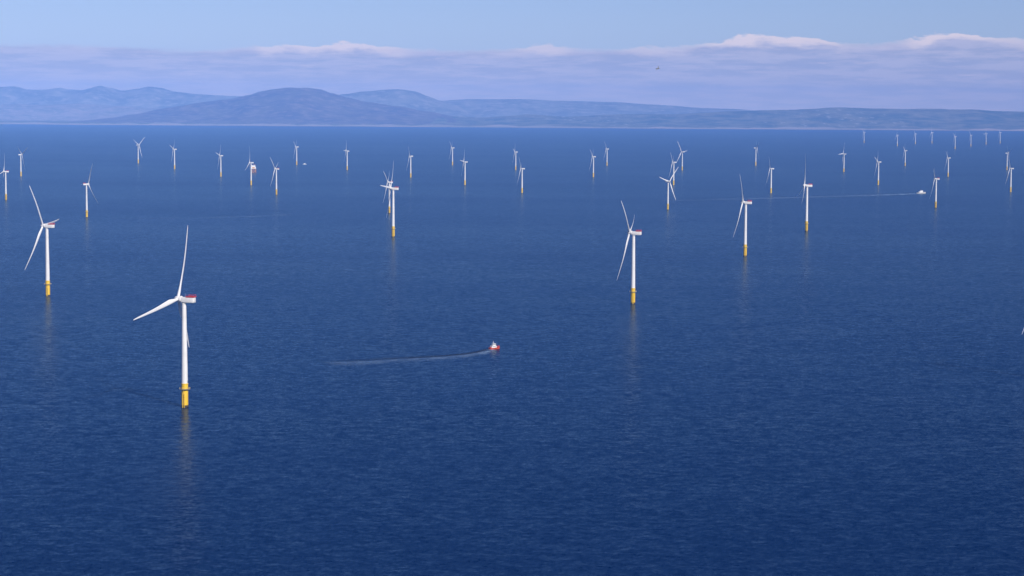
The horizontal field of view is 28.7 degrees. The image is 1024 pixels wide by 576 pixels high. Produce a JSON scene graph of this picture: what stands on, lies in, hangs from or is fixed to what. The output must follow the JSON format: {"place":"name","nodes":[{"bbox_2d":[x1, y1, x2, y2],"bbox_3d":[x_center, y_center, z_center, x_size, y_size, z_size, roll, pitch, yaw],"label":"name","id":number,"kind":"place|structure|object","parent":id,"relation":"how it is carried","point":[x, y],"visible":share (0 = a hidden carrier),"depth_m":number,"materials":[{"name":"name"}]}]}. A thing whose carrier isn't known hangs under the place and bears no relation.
{"place":"outdoors","nodes":[
{"label":"outdoors","id":0,"kind":"place"},
{"bbox_2d":[0,104,162,120],"bbox_3d":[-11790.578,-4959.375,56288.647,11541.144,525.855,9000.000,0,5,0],"label":"foothills","id":1,"kind":"structure","parent":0,"point":[48,112],"depth_m":54843.22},
{"bbox_2d":[0,86,240,107],"bbox_3d":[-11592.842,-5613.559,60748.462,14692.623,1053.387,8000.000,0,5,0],"label":"distant fells","id":2,"kind":"structure","parent":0,"point":[150,97],"depth_m":59910.09,"materials":[{"name":"blue plant"}]},
{"bbox_2d":[71,88,471,124],"bbox_3d":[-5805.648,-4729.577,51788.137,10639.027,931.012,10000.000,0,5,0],"label":"heather hill","id":3,"kind":"structure","parent":0,"point":[297,106],"depth_m":49563.63,"materials":[{"name":"plant"}]},
{"bbox_2d":[340,89,480,116],"bbox_3d":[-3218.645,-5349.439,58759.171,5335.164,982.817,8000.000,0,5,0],"label":"hill","id":4,"kind":"structure","parent":0,"point":[407,99],"depth_m":58120.98,"materials":[{"name":"blue plant"}]},
{"bbox_2d":[0,124,1023,575],"bbox_3d":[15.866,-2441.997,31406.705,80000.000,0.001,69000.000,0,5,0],"label":"sea","id":5,"kind":"structure","parent":0,"point":[836,388],"depth_m":2571.35,"materials":[{"name":"liquid"}]},
{"bbox_2d":[0,157,8,199],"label":"wind turbine","id":6,"kind":"object","parent":5,"relation":"in","point":[3,171],"visible":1,"depth_m":6803.24,"materials":[{"name":"white paint"}]},
{"bbox_2d":[17,146,27,175],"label":"wind turbine","id":7,"kind":"object","parent":5,"relation":"on","point":[20,161],"visible":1,"depth_m":9215.26,"materials":[{"name":"white paint"}]},
{"bbox_2d":[25,188,58,295],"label":"wind turbine","id":8,"kind":"object","parent":5,"relation":"in","point":[47,283],"visible":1,"depth_m":3311.31,"materials":[{"name":"white paint"}]},
{"bbox_2d":[81,163,97,217],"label":"wind turbine","id":9,"kind":"object","parent":5,"relation":"in","point":[86,184],"visible":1,"depth_m":5737.33,"materials":[{"name":"white paint"}]},
{"bbox_2d":[136,137,144,162],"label":"wind turbine","id":10,"kind":"object","parent":5,"relation":"on","point":[138,150],"visible":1,"depth_m":11594.73,"materials":[{"name":"white paint"}]},
{"bbox_2d":[134,227,195,407],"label":"wind turbine","id":11,"kind":"object","parent":5,"relation":"in","point":[184,388],"visible":1,"depth_m":2079.28,"materials":[{"name":"white paint"}]},
{"bbox_2d":[172,142,176,168],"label":"wind turbine","id":12,"kind":"object","parent":5,"relation":"on","point":[174,155],"visible":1,"depth_m":10462.43,"materials":[{"name":"white paint"}]},
{"bbox_2d":[217,148,222,176],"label":"wind turbine","id":13,"kind":"object","parent":5,"relation":"on","point":[220,164],"visible":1,"depth_m":9349.23,"materials":[{"name":"white paint"}]},
{"bbox_2d":[245,146,253,184],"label":"wind turbine","id":14,"kind":"object","parent":5,"relation":"on","point":[250,171],"visible":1,"depth_m":8287.55,"materials":[{"name":"white paint"}]},
{"bbox_2d":[270,158,278,194],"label":"wind turbine","id":15,"kind":"object","parent":5,"relation":"in","point":[275,168],"visible":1,"depth_m":7376.32,"materials":[{"name":"white paint"}]},
{"bbox_2d":[383,171,392,212],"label":"wind turbine","id":16,"kind":"object","parent":5,"relation":"in","point":[385,192],"visible":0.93,"depth_m":6096.62,"materials":[{"name":"white paint"}]},
{"bbox_2d":[380,161,398,236],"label":"wind turbine","id":17,"kind":"object","parent":5,"relation":"in","point":[393,214],"visible":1,"depth_m":4940.47,"materials":[{"name":"white paint"}]},
{"bbox_2d":[407,153,412,177],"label":"wind turbine","id":18,"kind":"object","parent":5,"relation":"on","point":[410,164],"visible":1,"depth_m":9380.80,"materials":[{"name":"white paint"}]},
{"bbox_2d":[460,150,467,184],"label":"wind turbine","id":19,"kind":"object","parent":5,"relation":"on","point":[465,162],"visible":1,"depth_m":8460.11,"materials":[{"name":"white paint"}]},
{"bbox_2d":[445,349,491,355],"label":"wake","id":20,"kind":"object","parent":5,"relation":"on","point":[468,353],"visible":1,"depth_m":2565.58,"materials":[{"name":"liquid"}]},
{"bbox_2d":[488,343,499,349],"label":"crew boat","id":21,"kind":"object","parent":5,"relation":"on","point":[493,346],"visible":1,"depth_m":2613.73,"materials":[{"name":"orange paint"}]},
{"bbox_2d":[518,165,524,192],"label":"wind turbine","id":22,"kind":"object","parent":5,"relation":"on","point":[521,179],"visible":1,"depth_m":7659.61,"materials":[{"name":"white paint"}]},
{"bbox_2d":[590,150,595,176],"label":"wind turbine","id":23,"kind":"object","parent":5,"relation":"on","point":[593,163],"visible":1,"depth_m":9623.23,"materials":[{"name":"white paint"}]},
{"bbox_2d":[618,201,641,303],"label":"wind turbine","id":24,"kind":"object","parent":5,"relation":"in","point":[633,234],"visible":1,"depth_m":3244.23,"materials":[{"name":"white paint"}]},
{"bbox_2d":[660,168,677,209],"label":"wind turbine","id":25,"kind":"object","parent":5,"relation":"in","point":[668,190],"visible":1,"depth_m":6422.45,"materials":[{"name":"white paint"}]},
{"bbox_2d":[669,156,675,184],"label":"wind turbine","id":26,"kind":"object","parent":5,"relation":"on","point":[673,170],"visible":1,"depth_m":8601.77,"materials":[{"name":"white paint"}]},
{"bbox_2d":[677,143,684,169],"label":"wind turbine","id":27,"kind":"object","parent":5,"relation":"on","point":[682,157],"visible":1,"depth_m":10885.60,"materials":[{"name":"white paint"}]},
{"bbox_2d":[735,178,751,255],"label":"wind turbine","id":28,"kind":"object","parent":5,"relation":"in","point":[745,246],"visible":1,"depth_m":4345.96,"materials":[{"name":"white paint"}]},
{"bbox_2d":[766,160,773,192],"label":"wind turbine","id":29,"kind":"object","parent":5,"relation":"on","point":[771,179],"visible":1,"depth_m":7802.53,"materials":[{"name":"white paint"}]},
{"bbox_2d":[796,162,812,230],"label":"wind turbine","id":30,"kind":"object","parent":5,"relation":"in","point":[806,211],"visible":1,"depth_m":5293.39,"materials":[{"name":"white paint"}]},
{"bbox_2d":[875,158,880,184],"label":"wind turbine","id":31,"kind":"object","parent":5,"relation":"on","point":[878,170],"visible":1,"depth_m":8782.10,"materials":[{"name":"white paint"}]},
{"bbox_2d":[931,170,939,207],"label":"wind turbine","id":32,"kind":"object","parent":5,"relation":"in","point":[936,179],"visible":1,"depth_m":6682.27,"materials":[{"name":"white paint"}]},
{"bbox_2d":[944,155,950,176],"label":"wind turbine","id":33,"kind":"object","parent":5,"relation":"on","point":[948,166],"visible":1,"depth_m":10070.29,"materials":[{"name":"white paint"}]},
{"bbox_2d":[1005,158,1013,191],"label":"wind turbine","id":34,"kind":"object","parent":5,"relation":"on","point":[1010,176],"visible":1,"depth_m":8076.66,"materials":[{"name":"white paint"}]},
{"bbox_2d":[0,121,1023,130],"bbox_3d":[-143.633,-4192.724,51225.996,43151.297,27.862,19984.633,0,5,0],"label":"coast","id":35,"kind":"structure","parent":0,"point":[499,126],"depth_m":44311.33,"materials":[{"name":"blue soil"}]},
{"bbox_2d":[0,0,1023,111],"label":"sky","id":36,"kind":"structure","parent":0,"point":[754,55],"materials":[{"name":"blue"}]},
{"bbox_2d":[443,99,753,116],"bbox_3d":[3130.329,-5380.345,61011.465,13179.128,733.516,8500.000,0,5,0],"label":"distant moor","id":37,"kind":"structure","parent":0,"point":[494,107],"depth_m":60261.85,"materials":[{"name":"blue plant"}]},
{"bbox_2d":[405,107,1023,128],"bbox_3d":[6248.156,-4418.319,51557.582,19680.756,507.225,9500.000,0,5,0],"label":"coast hills","id":38,"kind":"structure","parent":0,"point":[889,118],"depth_m":49466.59,"materials":[{"name":"blue plant"}]}
]}

